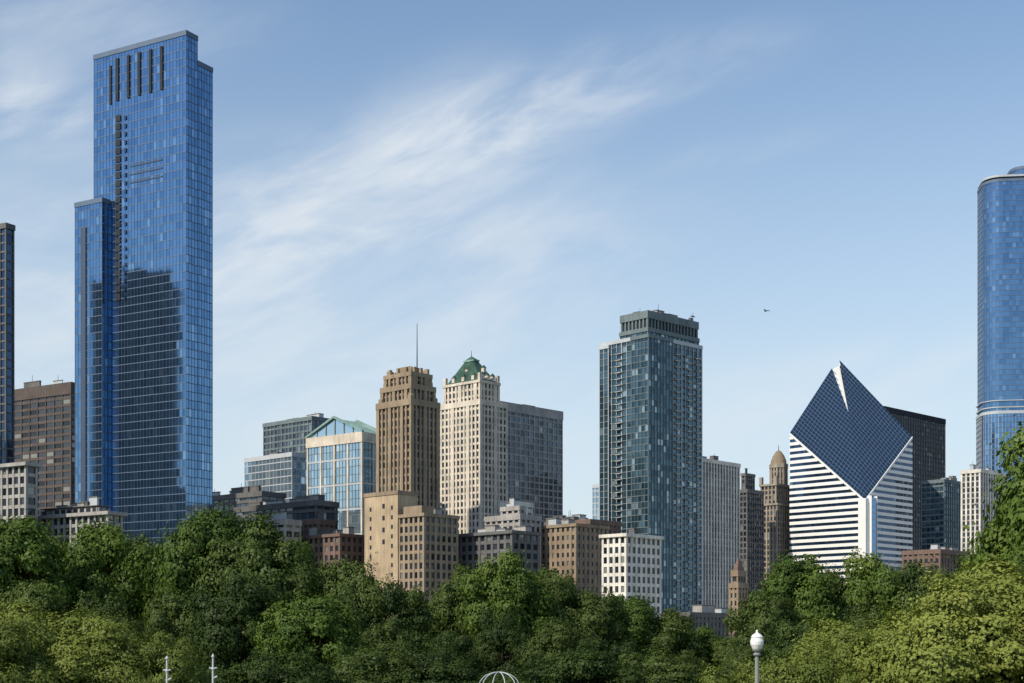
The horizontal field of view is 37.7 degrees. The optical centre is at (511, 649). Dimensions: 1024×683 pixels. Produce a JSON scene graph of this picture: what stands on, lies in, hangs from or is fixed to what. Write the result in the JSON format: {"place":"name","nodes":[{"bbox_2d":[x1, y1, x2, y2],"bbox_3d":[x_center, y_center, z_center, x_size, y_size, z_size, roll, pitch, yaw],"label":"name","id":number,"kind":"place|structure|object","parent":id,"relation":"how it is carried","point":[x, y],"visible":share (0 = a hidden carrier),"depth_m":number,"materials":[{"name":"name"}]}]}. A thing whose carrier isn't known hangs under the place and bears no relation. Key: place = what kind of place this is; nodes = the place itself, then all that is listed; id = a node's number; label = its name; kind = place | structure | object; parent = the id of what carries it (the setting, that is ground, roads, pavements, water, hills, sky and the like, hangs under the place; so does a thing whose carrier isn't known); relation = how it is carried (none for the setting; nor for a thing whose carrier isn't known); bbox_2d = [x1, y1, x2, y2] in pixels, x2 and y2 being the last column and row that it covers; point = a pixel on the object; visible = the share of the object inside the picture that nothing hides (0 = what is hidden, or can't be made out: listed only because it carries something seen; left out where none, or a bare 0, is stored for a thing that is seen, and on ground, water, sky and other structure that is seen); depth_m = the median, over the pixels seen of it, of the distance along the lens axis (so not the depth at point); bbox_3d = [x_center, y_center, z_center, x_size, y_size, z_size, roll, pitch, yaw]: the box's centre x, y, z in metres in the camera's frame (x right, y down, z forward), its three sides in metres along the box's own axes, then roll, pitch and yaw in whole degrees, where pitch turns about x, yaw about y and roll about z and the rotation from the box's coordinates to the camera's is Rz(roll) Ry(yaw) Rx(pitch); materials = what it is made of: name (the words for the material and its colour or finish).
{"place":"outdoors","nodes":[
{"label":"outdoors","id":0,"kind":"place"},
{"bbox_2d":[0,0,1023,518],"label":"sky","id":1,"kind":"structure","parent":0,"point":[504,182],"materials":[{"name":"blue"}]},
{"label":"ground","id":2,"kind":"structure","parent":0,"visible":0},
{"bbox_2d":[0,222,15,463],"bbox_3d":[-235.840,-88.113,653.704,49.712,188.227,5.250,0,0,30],"label":"glass office tower","id":3,"kind":"structure","parent":2,"relation":"on","point":[7,342],"depth_m":641.17,"materials":[{"name":"black glass"}]},
{"bbox_2d":[0,461,42,524],"bbox_3d":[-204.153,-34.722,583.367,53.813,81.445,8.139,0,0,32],"label":"ornate stone building","id":4,"kind":"structure","parent":2,"relation":"on","point":[18,486],"depth_m":570.99,"materials":[{"name":"beige stone"}]},
{"bbox_2d":[0,611,62,682],"bbox_3d":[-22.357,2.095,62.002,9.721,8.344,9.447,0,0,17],"label":"linden tree","id":5,"kind":"object","parent":2,"relation":"on","point":[25,666],"visible":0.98,"depth_m":60.19,"materials":[{"name":"green plant"}]},
{"bbox_2d":[0,572,71,642],"bbox_3d":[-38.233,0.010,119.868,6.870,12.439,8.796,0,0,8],"label":"broadleaf tree","id":6,"kind":"object","parent":2,"relation":"on","point":[53,604],"visible":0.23,"depth_m":119.14,"materials":[{"name":"green plant"}]},
{"bbox_2d":[0,508,88,616],"bbox_3d":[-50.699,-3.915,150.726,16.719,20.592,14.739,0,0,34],"label":"broadleaf tree","id":7,"kind":"object","parent":2,"relation":"on","point":[27,552],"visible":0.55,"depth_m":147.54,"materials":[{"name":"green plant"}]},
{"bbox_2d":[15,375,74,514],"bbox_3d":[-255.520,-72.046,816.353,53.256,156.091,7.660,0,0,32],"label":"brown steel office building","id":8,"kind":"structure","parent":2,"relation":"on","point":[45,425],"depth_m":808.88,"materials":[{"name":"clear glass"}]},
{"bbox_2d":[45,529,81,589],"bbox_3d":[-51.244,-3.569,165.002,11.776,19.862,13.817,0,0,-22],"label":"broadleaf tree","id":9,"kind":"object","parent":2,"relation":"on","point":[60,538],"visible":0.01,"depth_m":165.59,"materials":[{"name":"green plant"}]},
{"bbox_2d":[0,596,162,682],"bbox_3d":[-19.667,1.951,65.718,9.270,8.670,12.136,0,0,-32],"label":"linden tree","id":10,"kind":"object","parent":2,"relation":"on","point":[80,632],"visible":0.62,"depth_m":62.59,"materials":[{"name":"green plant"}]},
{"bbox_2d":[38,496,126,550],"bbox_3d":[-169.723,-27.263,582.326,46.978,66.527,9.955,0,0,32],"label":"stone building","id":11,"kind":"structure","parent":2,"relation":"on","point":[61,517],"depth_m":577.99,"materials":[{"name":"beige stone"}]},
{"bbox_2d":[42,515,156,641],"bbox_3d":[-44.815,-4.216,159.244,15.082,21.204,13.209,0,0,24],"label":"broadleaf tree","id":12,"kind":"object","parent":2,"relation":"on","point":[100,563],"visible":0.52,"depth_m":157.66,"materials":[{"name":"green plant"}]},
{"bbox_2d":[64,588,147,654],"bbox_3d":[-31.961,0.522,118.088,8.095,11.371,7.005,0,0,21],"label":"broadleaf tree","id":13,"kind":"object","parent":2,"relation":"on","point":[112,609],"visible":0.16,"depth_m":117.53,"materials":[{"name":"green plant"}]},
{"bbox_2d":[106,531,162,641],"bbox_3d":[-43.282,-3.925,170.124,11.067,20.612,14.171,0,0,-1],"label":"broadleaf tree","id":14,"kind":"object","parent":2,"relation":"on","point":[147,545],"visible":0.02,"depth_m":169.38,"materials":[{"name":"green plant"}]},
{"bbox_2d":[74,30,212,547],"bbox_3d":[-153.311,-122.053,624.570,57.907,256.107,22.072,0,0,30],"label":"blue glass residential tower","id":15,"kind":"structure","parent":2,"relation":"on","point":[144,339],"depth_m":616.81,"materials":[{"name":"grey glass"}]},
{"bbox_2d":[76,619,221,682],"bbox_3d":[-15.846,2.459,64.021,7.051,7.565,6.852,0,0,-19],"label":"linden tree","id":16,"kind":"object","parent":2,"relation":"on","point":[182,662],"visible":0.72,"depth_m":62.89,"materials":[{"name":"green plant"}]},
{"bbox_2d":[138,546,163,619],"bbox_3d":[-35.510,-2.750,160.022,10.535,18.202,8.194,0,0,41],"label":"broadleaf tree","id":17,"kind":"object","parent":2,"relation":"on","point":[154,561],"visible":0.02,"depth_m":158.28,"materials":[{"name":"green plant"}]},
{"bbox_2d":[163,656,171,682],"bbox_3d":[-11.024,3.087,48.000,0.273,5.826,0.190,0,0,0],"label":"flag pole","id":18,"kind":"object","parent":2,"relation":"on","point":[166,670],"visible":1,"depth_m":47.97,"materials":[{"name":"silver metal"}]},
{"bbox_2d":[139,585,202,681],"bbox_3d":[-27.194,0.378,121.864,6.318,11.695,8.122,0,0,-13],"label":"broadleaf tree","id":19,"kind":"object","parent":2,"relation":"on","point":[170,613],"visible":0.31,"depth_m":120.53,"materials":[{"name":"green plant"}]},
{"bbox_2d":[131,500,260,662],"bbox_3d":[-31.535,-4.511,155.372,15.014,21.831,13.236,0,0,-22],"label":"broadleaf tree","id":20,"kind":"object","parent":2,"relation":"on","point":[176,568],"visible":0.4,"depth_m":151.46,"materials":[{"name":"green plant"}]},
{"bbox_2d":[183,663,240,682],"bbox_3d":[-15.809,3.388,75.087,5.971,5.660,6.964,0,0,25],"label":"broadleaf tree","id":21,"kind":"object","parent":2,"relation":"on","point":[224,679],"visible":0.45,"depth_m":74.27,"materials":[{"name":"green plant"}]},
{"bbox_2d":[209,654,217,682],"bbox_3d":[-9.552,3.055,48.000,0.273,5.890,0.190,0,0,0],"label":"flag pole","id":22,"kind":"object","parent":2,"relation":"on","point":[212,668],"visible":1,"depth_m":47.97,"materials":[{"name":"silver metal"}]},
{"bbox_2d":[178,570,284,682],"bbox_3d":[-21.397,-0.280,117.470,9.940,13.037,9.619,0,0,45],"label":"broadleaf tree","id":23,"kind":"object","parent":2,"relation":"on","point":[223,642],"visible":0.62,"depth_m":115.91,"materials":[{"name":"green plant"}]},
{"bbox_2d":[213,483,285,520],"bbox_3d":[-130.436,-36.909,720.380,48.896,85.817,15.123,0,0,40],"label":"grey banded office building","id":24,"kind":"structure","parent":2,"relation":"on","point":[241,496],"depth_m":710.39,"materials":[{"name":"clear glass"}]},
{"bbox_2d":[178,506,326,663],"bbox_3d":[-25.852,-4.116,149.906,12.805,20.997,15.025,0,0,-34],"label":"broadleaf tree","id":25,"kind":"object","parent":2,"relation":"on","point":[262,556],"visible":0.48,"depth_m":147.93,"materials":[{"name":"green plant"}]},
{"bbox_2d":[239,509,301,546],"bbox_3d":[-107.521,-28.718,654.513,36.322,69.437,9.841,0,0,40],"label":"white low building","id":26,"kind":"structure","parent":2,"relation":"on","point":[291,528],"depth_m":643.34,"materials":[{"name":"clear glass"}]},
{"bbox_2d":[244,449,306,502],"bbox_3d":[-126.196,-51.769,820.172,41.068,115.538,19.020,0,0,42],"label":"pale glass office building","id":27,"kind":"structure","parent":2,"relation":"on","point":[280,472],"depth_m":807.26,"materials":[{"name":"grey glass"}]},
{"bbox_2d":[234,494,339,528],"bbox_3d":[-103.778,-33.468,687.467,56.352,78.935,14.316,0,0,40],"label":"grey banded office building","id":28,"kind":"structure","parent":2,"relation":"on","point":[308,507],"depth_m":674.63,"materials":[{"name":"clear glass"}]},
{"bbox_2d":[218,645,363,682],"bbox_3d":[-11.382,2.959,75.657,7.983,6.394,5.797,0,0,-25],"label":"broadleaf tree","id":29,"kind":"object","parent":2,"relation":"on","point":[272,667],"visible":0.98,"depth_m":74.89,"materials":[{"name":"green plant"}]},
{"bbox_2d":[262,413,329,455],"bbox_3d":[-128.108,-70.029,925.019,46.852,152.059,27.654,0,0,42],"label":"green grey office tower","id":30,"kind":"structure","parent":2,"relation":"on","point":[285,436],"depth_m":914.27,"materials":[{"name":"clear glass"}]},
{"bbox_2d":[249,589,371,670],"bbox_3d":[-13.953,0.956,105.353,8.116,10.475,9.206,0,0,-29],"label":"broadleaf tree","id":31,"kind":"object","parent":2,"relation":"on","point":[309,626],"visible":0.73,"depth_m":103.50,"materials":[{"name":"green plant"}]},
{"bbox_2d":[278,534,345,609],"bbox_3d":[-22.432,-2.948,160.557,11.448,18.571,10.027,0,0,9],"label":"broadleaf tree","id":32,"kind":"object","parent":2,"relation":"on","point":[312,556],"depth_m":159.54,"materials":[{"name":"green plant"}]},
{"bbox_2d":[301,504,335,543],"bbox_3d":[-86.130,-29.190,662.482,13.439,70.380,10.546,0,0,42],"label":"building","id":33,"kind":"structure","parent":2,"relation":"on","point":[321,522],"depth_m":659.09,"materials":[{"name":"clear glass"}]},
{"bbox_2d":[301,522,363,572],"bbox_3d":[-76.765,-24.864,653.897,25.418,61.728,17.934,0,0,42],"label":"brown brick building","id":34,"kind":"structure","parent":2,"relation":"on","point":[331,544],"depth_m":646.27,"materials":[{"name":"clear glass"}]},
{"bbox_2d":[305,416,375,534],"bbox_3d":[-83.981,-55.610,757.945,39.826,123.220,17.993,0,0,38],"label":"gabled glass tower","id":35,"kind":"structure","parent":2,"relation":"on","point":[341,461],"depth_m":747.81,"materials":[{"name":"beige glass"}]},
{"bbox_2d":[310,551,397,665],"bbox_3d":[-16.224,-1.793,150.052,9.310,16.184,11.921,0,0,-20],"label":"broadleaf tree","id":36,"kind":"object","parent":2,"relation":"on","point":[344,582],"visible":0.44,"depth_m":146.94,"materials":[{"name":"green plant"}]},
{"bbox_2d":[312,640,430,682],"bbox_3d":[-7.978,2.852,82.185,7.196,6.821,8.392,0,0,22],"label":"broadleaf tree","id":37,"kind":"object","parent":2,"relation":"on","point":[365,667],"visible":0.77,"depth_m":80.77,"materials":[{"name":"green plant"}]},
{"bbox_2d":[356,620,421,664],"bbox_3d":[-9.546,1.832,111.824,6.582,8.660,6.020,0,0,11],"label":"broadleaf tree","id":38,"kind":"object","parent":2,"relation":"on","point":[387,637],"visible":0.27,"depth_m":111.21,"materials":[{"name":"green plant"}]},
{"bbox_2d":[358,576,436,656],"bbox_3d":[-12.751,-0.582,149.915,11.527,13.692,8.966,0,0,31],"label":"broadleaf tree","id":39,"kind":"object","parent":2,"relation":"on","point":[409,612],"visible":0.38,"depth_m":147.63,"materials":[{"name":"green plant"}]},
{"bbox_2d":[376,342,439,508],"bbox_3d":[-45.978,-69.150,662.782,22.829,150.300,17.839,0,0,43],"label":"art deco limestone tower","id":40,"kind":"structure","parent":2,"relation":"on","point":[408,432],"depth_m":656.60,"materials":[{"name":"beige stone"}]},
{"bbox_2d":[363,490,459,606],"bbox_3d":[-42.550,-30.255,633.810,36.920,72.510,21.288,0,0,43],"label":"limestone base building","id":41,"kind":"structure","parent":2,"relation":"on","point":[408,539],"depth_m":624.47,"materials":[{"name":"beige stone"}]},
{"bbox_2d":[420,601,460,680],"bbox_3d":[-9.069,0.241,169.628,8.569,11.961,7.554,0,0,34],"label":"broadleaf tree","id":42,"kind":"object","parent":2,"relation":"on","point":[425,644],"visible":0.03,"depth_m":167.56,"materials":[{"name":"green plant"}]},
{"bbox_2d":[398,646,488,682],"bbox_3d":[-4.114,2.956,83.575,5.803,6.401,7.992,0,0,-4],"label":"broadleaf tree","id":43,"kind":"object","parent":2,"relation":"on","point":[435,667],"visible":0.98,"depth_m":81.68,"materials":[{"name":"green plant"}]},
{"bbox_2d":[426,559,474,657],"bbox_3d":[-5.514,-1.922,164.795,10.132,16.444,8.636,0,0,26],"label":"broadleaf tree","id":44,"kind":"object","parent":2,"relation":"on","point":[444,600],"visible":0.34,"depth_m":163.22,"materials":[{"name":"green plant"}]},
{"bbox_2d":[428,626,486,679],"bbox_3d":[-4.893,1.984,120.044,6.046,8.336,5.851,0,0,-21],"label":"broadleaf tree","id":45,"kind":"object","parent":2,"relation":"on","point":[453,645],"visible":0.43,"depth_m":119.07,"materials":[{"name":"green plant"}]},
{"bbox_2d":[440,351,507,533],"bbox_3d":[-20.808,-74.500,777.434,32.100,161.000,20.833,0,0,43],"label":"skyscraper","id":46,"kind":"structure","parent":2,"relation":"on","point":[473,450],"depth_m":768.47,"materials":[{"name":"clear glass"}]},
{"bbox_2d":[479,672,518,682],"bbox_3d":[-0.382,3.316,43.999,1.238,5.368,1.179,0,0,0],"label":"metal arbor","id":47,"kind":"object","parent":2,"relation":"on","point":[508,674],"visible":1,"depth_m":43.85,"materials":[{"name":"silver metal"}]},
{"bbox_2d":[464,607,533,678],"bbox_3d":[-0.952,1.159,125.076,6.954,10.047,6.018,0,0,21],"label":"broadleaf tree","id":48,"kind":"object","parent":2,"relation":"on","point":[494,640],"visible":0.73,"depth_m":124.08,"materials":[{"name":"green plant"}]},
{"bbox_2d":[458,520,541,575],"bbox_3d":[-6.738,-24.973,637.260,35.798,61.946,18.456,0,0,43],"label":"grey stone building","id":49,"kind":"structure","parent":2,"relation":"on","point":[488,541],"depth_m":629.51,"materials":[{"name":"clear glass"}]},
{"bbox_2d":[477,666,528,682],"bbox_3d":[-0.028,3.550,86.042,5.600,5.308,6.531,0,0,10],"label":"broadleaf tree","id":50,"kind":"object","parent":2,"relation":"on","point":[497,679],"visible":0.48,"depth_m":85.80,"materials":[{"name":"green plant"}]},
{"bbox_2d":[451,543,561,667],"bbox_3d":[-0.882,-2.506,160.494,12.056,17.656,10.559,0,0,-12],"label":"broadleaf tree","id":51,"kind":"object","parent":2,"relation":"on","point":[507,584],"visible":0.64,"depth_m":157.72,"materials":[{"name":"green plant"}]},
{"bbox_2d":[484,497,541,573],"bbox_3d":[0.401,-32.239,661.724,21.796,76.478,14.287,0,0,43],"label":"grey setback building","id":52,"kind":"structure","parent":2,"relation":"on","point":[511,516],"depth_m":657.30,"materials":[{"name":"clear glass"}]},
{"bbox_2d":[498,498,533,515],"bbox_3d":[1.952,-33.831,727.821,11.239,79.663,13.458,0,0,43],"label":"white penthouse building","id":53,"kind":"structure","parent":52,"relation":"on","point":[529,507],"depth_m":725.91,"materials":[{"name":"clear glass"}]},
{"bbox_2d":[500,401,562,525],"bbox_3d":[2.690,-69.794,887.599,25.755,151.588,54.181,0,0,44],"label":"dark grid office building","id":54,"kind":"structure","parent":2,"relation":"on","point":[535,455],"depth_m":882.04,"materials":[{"name":"grey glass"}]},
{"bbox_2d":[525,562,585,650],"bbox_3d":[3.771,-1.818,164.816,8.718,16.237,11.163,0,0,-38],"label":"broadleaf tree","id":55,"kind":"object","parent":2,"relation":"on","point":[564,589],"visible":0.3,"depth_m":162.03,"materials":[{"name":"green plant"}]},
{"bbox_2d":[515,616,596,682],"bbox_3d":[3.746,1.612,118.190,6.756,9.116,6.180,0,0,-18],"label":"broadleaf tree","id":56,"kind":"object","parent":2,"relation":"on","point":[562,633],"visible":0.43,"depth_m":117.18,"materials":[{"name":"green plant"}]},
{"bbox_2d":[541,512,609,597],"bbox_3d":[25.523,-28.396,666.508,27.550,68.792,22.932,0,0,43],"label":"tan brick building","id":57,"kind":"structure","parent":2,"relation":"on","point":[567,544],"depth_m":656.47,"materials":[{"name":"beige brick"}]},
{"bbox_2d":[502,643,648,682],"bbox_3d":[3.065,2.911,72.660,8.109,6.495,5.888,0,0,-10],"label":"broadleaf tree","id":58,"kind":"object","parent":2,"relation":"on","point":[590,667],"visible":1,"depth_m":71.79,"materials":[{"name":"green plant"}]},
{"bbox_2d":[544,510,621,533],"bbox_3d":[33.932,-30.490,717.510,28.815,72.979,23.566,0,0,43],"label":"brown apartment building","id":59,"kind":"structure","parent":2,"relation":"on","point":[615,527],"depth_m":711.60,"materials":[{"name":"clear glass"}]},
{"bbox_2d":[553,585,632,660],"bbox_3d":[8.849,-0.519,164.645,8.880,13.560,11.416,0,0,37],"label":"broadleaf tree","id":60,"kind":"object","parent":2,"relation":"on","point":[598,614],"visible":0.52,"depth_m":162.73,"materials":[{"name":"green plant"}]},
{"bbox_2d":[592,484,598,519],"bbox_3d":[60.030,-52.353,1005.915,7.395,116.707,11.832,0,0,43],"label":"pale glass building","id":61,"kind":"structure","parent":2,"relation":"on","point":[595,501],"depth_m":1002.66,"materials":[{"name":"blue glass"}]},
{"bbox_2d":[607,636,646,664],"bbox_3d":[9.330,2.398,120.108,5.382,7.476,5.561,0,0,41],"label":"broadleaf tree","id":62,"kind":"object","parent":2,"relation":"on","point":[618,649],"visible":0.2,"depth_m":119.65,"materials":[{"name":"green plant"}]},
{"bbox_2d":[599,524,663,618],"bbox_3d":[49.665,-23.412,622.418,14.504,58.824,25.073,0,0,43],"label":"white terracotta building","id":63,"kind":"structure","parent":2,"relation":"on","point":[631,562],"depth_m":616.03,"materials":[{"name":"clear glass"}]},
{"bbox_2d":[597,591,673,657],"bbox_3d":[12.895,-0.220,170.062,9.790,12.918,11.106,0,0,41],"label":"broadleaf tree","id":64,"kind":"object","parent":2,"relation":"on","point":[639,616],"visible":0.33,"depth_m":166.66,"materials":[{"name":"green plant"}]},
{"bbox_2d":[598,304,702,612],"bbox_3d":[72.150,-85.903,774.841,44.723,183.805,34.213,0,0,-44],"label":"glass condominium tower","id":65,"kind":"structure","parent":2,"relation":"on","point":[650,422],"depth_m":762.59,"materials":[{"name":"teal glass"}]},
{"bbox_2d":[608,642,728,682],"bbox_3d":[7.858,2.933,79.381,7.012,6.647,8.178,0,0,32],"label":"broadleaf tree","id":66,"kind":"object","parent":2,"relation":"on","point":[657,668],"visible":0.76,"depth_m":77.84,"materials":[{"name":"green plant"}]},
{"bbox_2d":[635,604,708,662],"bbox_3d":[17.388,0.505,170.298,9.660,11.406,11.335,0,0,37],"label":"broadleaf tree","id":67,"kind":"object","parent":2,"relation":"on","point":[677,633],"visible":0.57,"depth_m":168.35,"materials":[{"name":"green plant"}]},
{"bbox_2d":[673,648,711,677],"bbox_3d":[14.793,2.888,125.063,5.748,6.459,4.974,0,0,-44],"label":"broadleaf tree","id":68,"kind":"object","parent":2,"relation":"on","point":[686,654],"visible":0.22,"depth_m":124.15,"materials":[{"name":"green plant"}]},
{"bbox_2d":[661,602,728,638],"bbox_3d":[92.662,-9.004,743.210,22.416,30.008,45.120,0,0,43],"label":"dark low building","id":69,"kind":"structure","parent":2,"relation":"on","point":[711,615],"depth_m":735.46,"materials":[{"name":"grey concrete"}]},
{"bbox_2d":[673,623,726,666],"bbox_3d":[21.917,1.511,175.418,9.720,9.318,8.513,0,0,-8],"label":"broadleaf tree","id":70,"kind":"object","parent":2,"relation":"on","point":[706,636],"visible":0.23,"depth_m":172.97,"materials":[{"name":"green plant"}]},
{"bbox_2d":[702,455,740,607],"bbox_3d":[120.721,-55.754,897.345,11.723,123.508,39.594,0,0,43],"label":"pale ribbed office building","id":71,"kind":"structure","parent":2,"relation":"on","point":[720,518],"depth_m":892.18,"materials":[{"name":"grey glass"}]},
{"bbox_2d":[708,636,736,672],"bbox_3d":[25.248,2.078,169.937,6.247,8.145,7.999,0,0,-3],"label":"broadleaf tree","id":72,"kind":"object","parent":2,"relation":"on","point":[720,649],"visible":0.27,"depth_m":168.99,"materials":[{"name":"green plant"}]},
{"bbox_2d":[694,666,776,682],"bbox_3d":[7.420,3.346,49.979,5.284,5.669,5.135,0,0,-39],"label":"linden tree","id":73,"kind":"object","parent":2,"relation":"on","point":[713,680],"visible":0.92,"depth_m":50.38,"materials":[{"name":"green plant"}]},
{"bbox_2d":[728,558,748,636],"bbox_3d":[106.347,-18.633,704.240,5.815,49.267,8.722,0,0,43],"label":"ornate tan turret building","id":74,"kind":"structure","parent":2,"relation":"on","point":[738,585],"depth_m":702.19,"materials":[{"name":"brown stone"}]},
{"bbox_2d":[721,646,765,682],"bbox_3d":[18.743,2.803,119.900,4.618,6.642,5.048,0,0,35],"label":"broadleaf tree","id":75,"kind":"object","parent":2,"relation":"on","point":[731,663],"visible":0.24,"depth_m":119.18,"materials":[{"name":"green plant"}]},
{"bbox_2d":[740,468,763,598],"bbox_3d":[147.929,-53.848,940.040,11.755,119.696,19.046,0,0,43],"label":"dark slender building","id":76,"kind":"structure","parent":2,"relation":"on","point":[752,529],"depth_m":935.22,"materials":[{"name":"brown glass"}]},
{"bbox_2d":[750,630,763,682],"bbox_3d":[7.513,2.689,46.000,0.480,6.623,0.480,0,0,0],"label":"street lamp","id":77,"kind":"object","parent":2,"relation":"on","point":[756,642],"visible":1,"depth_m":45.91,"materials":[{"name":"glass"}]},
{"bbox_2d":[722,584,794,664],"bbox_3d":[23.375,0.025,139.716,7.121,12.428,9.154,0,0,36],"label":"broadleaf tree","id":78,"kind":"object","parent":2,"relation":"on","point":[760,612],"visible":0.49,"depth_m":138.21,"materials":[{"name":"green plant"}]},
{"bbox_2d":[759,445,789,585],"bbox_3d":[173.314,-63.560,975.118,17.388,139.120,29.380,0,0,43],"label":"ornate domed tower","id":79,"kind":"structure","parent":2,"relation":"on","point":[776,489],"depth_m":965.54,"materials":[{"name":"beige stone"}]},
{"bbox_2d":[694,641,863,682],"bbox_3d":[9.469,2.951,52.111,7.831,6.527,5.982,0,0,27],"label":"linden tree","id":80,"kind":"object","parent":2,"relation":"on","point":[822,667],"visible":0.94,"depth_m":51.18,"materials":[{"name":"green plant"}]},
{"bbox_2d":[746,549,842,631],"bbox_3d":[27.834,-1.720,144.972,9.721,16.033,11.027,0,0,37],"label":"broadleaf tree","id":81,"kind":"object","parent":2,"relation":"on","point":[804,586],"visible":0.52,"depth_m":142.41,"materials":[{"name":"green plant"}]},
{"bbox_2d":[761,614,828,671],"bbox_3d":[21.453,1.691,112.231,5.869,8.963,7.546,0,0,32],"label":"broadleaf tree","id":82,"kind":"object","parent":2,"relation":"on","point":[786,632],"visible":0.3,"depth_m":110.66,"materials":[{"name":"green plant"}]},
{"bbox_2d":[765,611,906,682],"bbox_3d":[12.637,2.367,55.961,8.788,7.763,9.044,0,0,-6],"label":"linden tree","id":83,"kind":"object","parent":2,"relation":"on","point":[819,636],"visible":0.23,"depth_m":54.13,"materials":[{"name":"green plant"}]},
{"bbox_2d":[822,562,873,626],"bbox_3d":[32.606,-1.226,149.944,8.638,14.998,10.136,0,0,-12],"label":"broadleaf tree","id":84,"kind":"object","parent":2,"relation":"on","point":[836,584],"visible":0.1,"depth_m":147.76,"materials":[{"name":"green plant"}]},
{"bbox_2d":[790,361,912,586],"bbox_3d":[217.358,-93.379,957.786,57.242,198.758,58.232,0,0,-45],"label":"diamond roof office tower","id":85,"kind":"structure","parent":2,"relation":"on","point":[851,437],"depth_m":947.86,"materials":[{"name":"blue glass"}]},
{"bbox_2d":[835,598,885,636],"bbox_3d":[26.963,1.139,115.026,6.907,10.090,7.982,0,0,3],"label":"broadleaf tree","id":86,"kind":"object","parent":2,"relation":"on","point":[854,617],"visible":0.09,"depth_m":113.75,"materials":[{"name":"green plant"}]},
{"bbox_2d":[837,545,912,624],"bbox_3d":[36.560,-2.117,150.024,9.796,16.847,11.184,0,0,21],"label":"broadleaf tree","id":87,"kind":"object","parent":2,"relation":"on","point":[871,575],"visible":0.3,"depth_m":147.65,"materials":[{"name":"green plant"}]},
{"bbox_2d":[884,604,928,627],"bbox_3d":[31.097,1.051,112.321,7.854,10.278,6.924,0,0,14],"label":"broadleaf tree","id":88,"kind":"object","parent":2,"relation":"on","point":[912,609],"visible":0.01,"depth_m":111.11,"materials":[{"name":"green plant"}]},
{"bbox_2d":[876,554,942,614],"bbox_3d":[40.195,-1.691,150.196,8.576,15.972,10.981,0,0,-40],"label":"broadleaf tree","id":89,"kind":"object","parent":2,"relation":"on","point":[911,578],"visible":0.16,"depth_m":148.56,"materials":[{"name":"green plant"}]},
{"bbox_2d":[884,406,945,549],"bbox_3d":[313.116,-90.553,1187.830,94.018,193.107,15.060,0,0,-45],"label":"dark slab office tower","id":90,"kind":"structure","parent":2,"relation":"on","point":[927,433],"depth_m":1188.01,"materials":[{"name":"black painted metal"},{"name":"dark glass"},{"name":"gravel"}]},
{"bbox_2d":[819,604,1023,682],"bbox_3d":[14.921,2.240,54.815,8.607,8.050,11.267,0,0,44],"label":"linden tree","id":91,"kind":"object","parent":2,"relation":"on","point":[877,657],"visible":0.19,"depth_m":52.09,"materials":[{"name":"green plant"}]},
{"bbox_2d":[892,563,955,615],"bbox_3d":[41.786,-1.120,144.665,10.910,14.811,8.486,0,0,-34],"label":"broadleaf tree","id":92,"kind":"object","parent":2,"relation":"on","point":[902,600],"visible":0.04,"depth_m":144.16,"materials":[{"name":"green plant"}]},
{"bbox_2d":[829,565,1023,682],"bbox_3d":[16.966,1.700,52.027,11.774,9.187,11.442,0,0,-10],"label":"linden tree","id":93,"kind":"object","parent":2,"relation":"on","point":[953,658],"visible":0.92,"depth_m":49.94,"materials":[{"name":"green plant"}]},
{"bbox_2d":[901,544,967,579],"bbox_3d":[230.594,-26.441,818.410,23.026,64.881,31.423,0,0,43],"label":"brown building","id":94,"kind":"structure","parent":2,"relation":"on","point":[935,550],"depth_m":807.05,"materials":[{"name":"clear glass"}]},
{"bbox_2d":[921,476,960,550],"bbox_3d":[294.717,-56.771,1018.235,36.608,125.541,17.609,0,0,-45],"label":"teal glass building","id":95,"kind":"structure","parent":2,"relation":"on","point":[941,511],"depth_m":1006.59,"materials":[{"name":"green glass"}]},
{"bbox_2d":[947,545,979,591],"bbox_3d":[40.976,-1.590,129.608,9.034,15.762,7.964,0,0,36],"label":"broadleaf tree","id":96,"kind":"object","parent":2,"relation":"on","point":[965,559],"visible":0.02,"depth_m":130.14,"materials":[{"name":"green plant"}]},
{"bbox_2d":[918,554,1023,682],"bbox_3d":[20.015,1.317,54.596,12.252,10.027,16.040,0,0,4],"label":"linden tree","id":97,"kind":"object","parent":2,"relation":"on","point":[1001,591],"visible":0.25,"depth_m":52.68,"materials":[{"name":"green plant"}]},
{"bbox_2d":[960,464,1008,556],"bbox_3d":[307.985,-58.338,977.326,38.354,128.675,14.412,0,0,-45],"label":"light concrete building","id":98,"kind":"structure","parent":2,"relation":"on","point":[973,479],"depth_m":965.37,"materials":[{"name":"grey concrete"}]},
{"bbox_2d":[968,502,1003,582],"bbox_3d":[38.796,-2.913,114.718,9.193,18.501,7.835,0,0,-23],"label":"broadleaf tree","id":99,"kind":"object","parent":2,"relation":"on","point":[985,524],"visible":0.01,"depth_m":115.22,"materials":[{"name":"green plant"}]},
{"bbox_2d":[963,414,1023,575],"bbox_3d":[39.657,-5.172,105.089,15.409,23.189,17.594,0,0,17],"label":"broadleaf tree","id":100,"kind":"object","parent":2,"relation":"on","point":[1008,543],"visible":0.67,"depth_m":105.18,"materials":[{"name":"green plant"}]},
{"bbox_2d":[976,166,1023,494],"bbox_3d":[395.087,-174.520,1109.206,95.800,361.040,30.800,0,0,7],"label":"rounded blue glass tower","id":101,"kind":"structure","parent":2,"relation":"on","point":[1000,301],"depth_m":1099.60,"materials":[{"name":"blue glass"}]},
{"bbox_2d":[1014,552,1023,584],"bbox_3d":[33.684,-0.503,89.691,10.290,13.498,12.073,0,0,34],"label":"broadleaf tree","id":102,"kind":"object","parent":2,"relation":"on","point":[1019,559],"visible":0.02,"depth_m":89.29,"materials":[{"name":"green plant"}]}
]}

